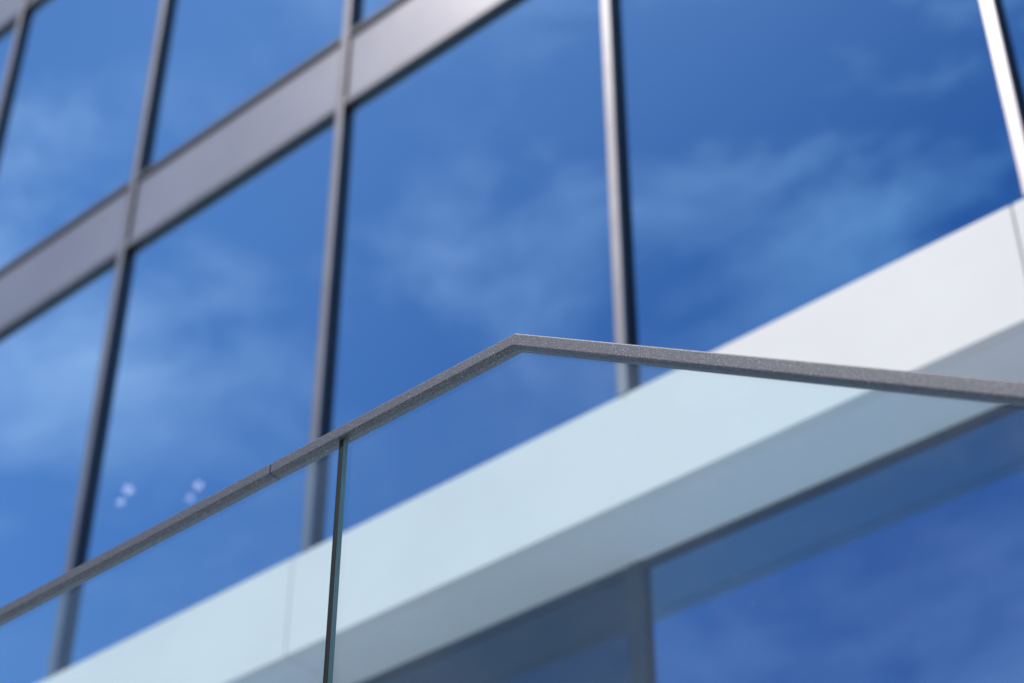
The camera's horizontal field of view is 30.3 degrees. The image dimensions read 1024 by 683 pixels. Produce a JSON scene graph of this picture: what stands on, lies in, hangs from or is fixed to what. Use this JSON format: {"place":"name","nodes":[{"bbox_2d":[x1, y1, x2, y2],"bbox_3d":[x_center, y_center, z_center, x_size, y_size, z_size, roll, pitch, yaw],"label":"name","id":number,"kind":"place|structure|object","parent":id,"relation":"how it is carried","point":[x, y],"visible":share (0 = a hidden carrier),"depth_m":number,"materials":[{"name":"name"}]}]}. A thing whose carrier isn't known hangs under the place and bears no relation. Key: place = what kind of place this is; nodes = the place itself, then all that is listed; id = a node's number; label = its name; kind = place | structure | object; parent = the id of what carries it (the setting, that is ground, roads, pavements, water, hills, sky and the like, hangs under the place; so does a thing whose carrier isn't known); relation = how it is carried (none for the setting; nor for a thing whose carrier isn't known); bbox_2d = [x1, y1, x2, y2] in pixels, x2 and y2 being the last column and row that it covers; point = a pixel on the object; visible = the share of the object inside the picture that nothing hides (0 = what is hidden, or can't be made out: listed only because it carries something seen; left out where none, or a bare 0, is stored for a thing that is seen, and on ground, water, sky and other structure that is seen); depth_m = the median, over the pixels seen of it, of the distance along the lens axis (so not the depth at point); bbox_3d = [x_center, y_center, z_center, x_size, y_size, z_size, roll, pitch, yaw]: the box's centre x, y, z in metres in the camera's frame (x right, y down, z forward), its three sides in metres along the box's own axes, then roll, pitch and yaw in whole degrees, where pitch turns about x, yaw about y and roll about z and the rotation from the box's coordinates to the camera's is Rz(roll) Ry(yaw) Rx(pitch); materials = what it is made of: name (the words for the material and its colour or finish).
{"place":"outdoors","nodes":[
{"label":"outdoors","id":0,"kind":"place"},
{"bbox_3d":[-0.104,0.891,8.145,24.184,0.455,0.382,-28,-46,31],"label":"fascia backing","id":1,"kind":"object","parent":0,"visible":0},
{"bbox_2d":[40,199,1023,682],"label":"white fascia","id":2,"kind":"structure","parent":1,"relation":"attached to","point":[946,303],"depth_m":7.59,"materials":[{"name":"white paint"}]},
{"bbox_2d":[0,261,116,682],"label":"window pane","id":3,"kind":"object","parent":2,"relation":"on","point":[50,355],"visible":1,"depth_m":10.91,"materials":[{"name":"blue glass"}]},
{"bbox_2d":[63,119,334,670],"bbox_3d":[-1.617,0.226,10.027,1.844,2.900,0.001,-28,-46,31],"label":"window pane","id":4,"kind":"object","parent":2,"relation":"on","point":[211,389],"visible":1,"depth_m":9.97,"materials":[{"name":"blue glass"}]},
{"bbox_2d":[318,0,618,544],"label":"window pane","id":5,"kind":"object","parent":2,"relation":"on","point":[475,216],"visible":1,"depth_m":8.99,"materials":[{"name":"blue glass"}]},
{"bbox_2d":[0,0,1023,677],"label":"mullions","id":6,"kind":"object","parent":2,"relation":"attached to","point":[1004,70],"visible":0.62,"depth_m":9.53,"materials":[{"name":"metal"}]},
{"bbox_2d":[0,22,16,90],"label":"window pane","id":7,"kind":"object","parent":6,"relation":"attached to","point":[6,37],"visible":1,"depth_m":14.41,"materials":[{"name":"blue glass"}]},
{"bbox_2d":[0,0,160,267],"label":"window pane","id":8,"kind":"object","parent":6,"relation":"attached to","point":[69,134],"visible":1,"depth_m":12.92,"materials":[{"name":"blue glass"}]},
{"bbox_2d":[0,0,405,275],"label":"transoms","id":9,"kind":"object","parent":6,"relation":"attached to","point":[296,70],"visible":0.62,"depth_m":11.36,"materials":[{"name":"grey metal"}]},
{"bbox_2d":[145,0,344,168],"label":"window pane","id":10,"kind":"object","parent":6,"relation":"attached to","point":[221,58],"visible":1,"depth_m":11.72,"materials":[{"name":"blue glass"}]},
{"bbox_2d":[0,0,493,324],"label":"spandrel panels","id":11,"kind":"object","parent":6,"relation":"attached to","point":[394,37],"visible":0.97,"depth_m":11.08,"materials":[{"name":"grey metal"}]},
{"bbox_2d":[0,0,511,334],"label":"transoms","id":12,"kind":"object","parent":6,"relation":"attached to","point":[484,12],"visible":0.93,"depth_m":10.78,"materials":[{"name":"metal"}]},
{"bbox_2d":[0,0,516,336],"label":"transom gaskets","id":13,"kind":"object","parent":6,"relation":"attached to","point":[287,148],"visible":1,"depth_m":10.81,"materials":[{"name":"black rubber"}]},
{"bbox_2d":[357,0,392,24],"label":"window pane","id":14,"kind":"object","parent":6,"relation":"attached to","point":[367,9],"visible":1,"depth_m":10.82,"materials":[{"name":"blue glass"}]},
{"bbox_2d":[0,0,1023,672],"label":"mullion gaskets","id":15,"kind":"object","parent":6,"relation":"attached to","point":[338,258],"visible":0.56,"depth_m":9.66,"materials":[{"name":"black rubber"}]},
{"bbox_2d":[617,0,1023,388],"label":"window pane","id":16,"kind":"object","parent":2,"relation":"on","point":[783,158],"visible":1,"depth_m":7.74,"materials":[{"name":"blue glass"}]},
{"bbox_2d":[1000,0,1023,100],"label":"window pane","id":17,"kind":"object","parent":2,"relation":"on","point":[1013,12],"depth_m":7.25,"materials":[{"name":"blue glass"}]},
{"bbox_2d":[250,334,1023,682],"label":"soffit","id":18,"kind":"structure","parent":1,"relation":"attached to","point":[846,442],"depth_m":7.51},
{"bbox_2d":[626,560,651,682],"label":"mullions","id":19,"kind":"object","parent":18,"relation":"attached to","point":[638,628],"visible":0.76,"depth_m":7.57,"materials":[{"name":"grey metal"}]},
{"bbox_2d":[376,576,630,682],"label":"pane","id":20,"kind":"object","parent":19,"relation":"attached to","point":[583,638],"visible":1,"depth_m":7.89,"materials":[{"name":"blue glass"}]},
{"bbox_2d":[646,406,1023,682],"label":"pane","id":21,"kind":"object","parent":19,"relation":"attached to","point":[908,568],"visible":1,"depth_m":6.95,"materials":[{"name":"blue glass"}]},
{"bbox_2d":[358,404,1003,682],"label":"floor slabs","id":22,"kind":"structure","parent":18,"relation":"attached to","point":[694,537],"depth_m":7.64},
{"bbox_2d":[360,404,1018,682],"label":"head frame","id":23,"kind":"object","parent":18,"relation":"attached to","point":[879,462],"visible":0.58,"depth_m":7.54,"materials":[{"name":"black metal"}]},
{"bbox_3d":[-3.065,4.837,5.699,18.889,2.576,3.385,-28,-46,31],"label":"terrace stair","id":24,"kind":"object","parent":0,"visible":0},
{"bbox_2d":[0,333,1023,682],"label":"glass balustrade","id":25,"kind":"object","parent":24,"relation":"on","point":[342,437],"visible":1,"depth_m":3.41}
]}

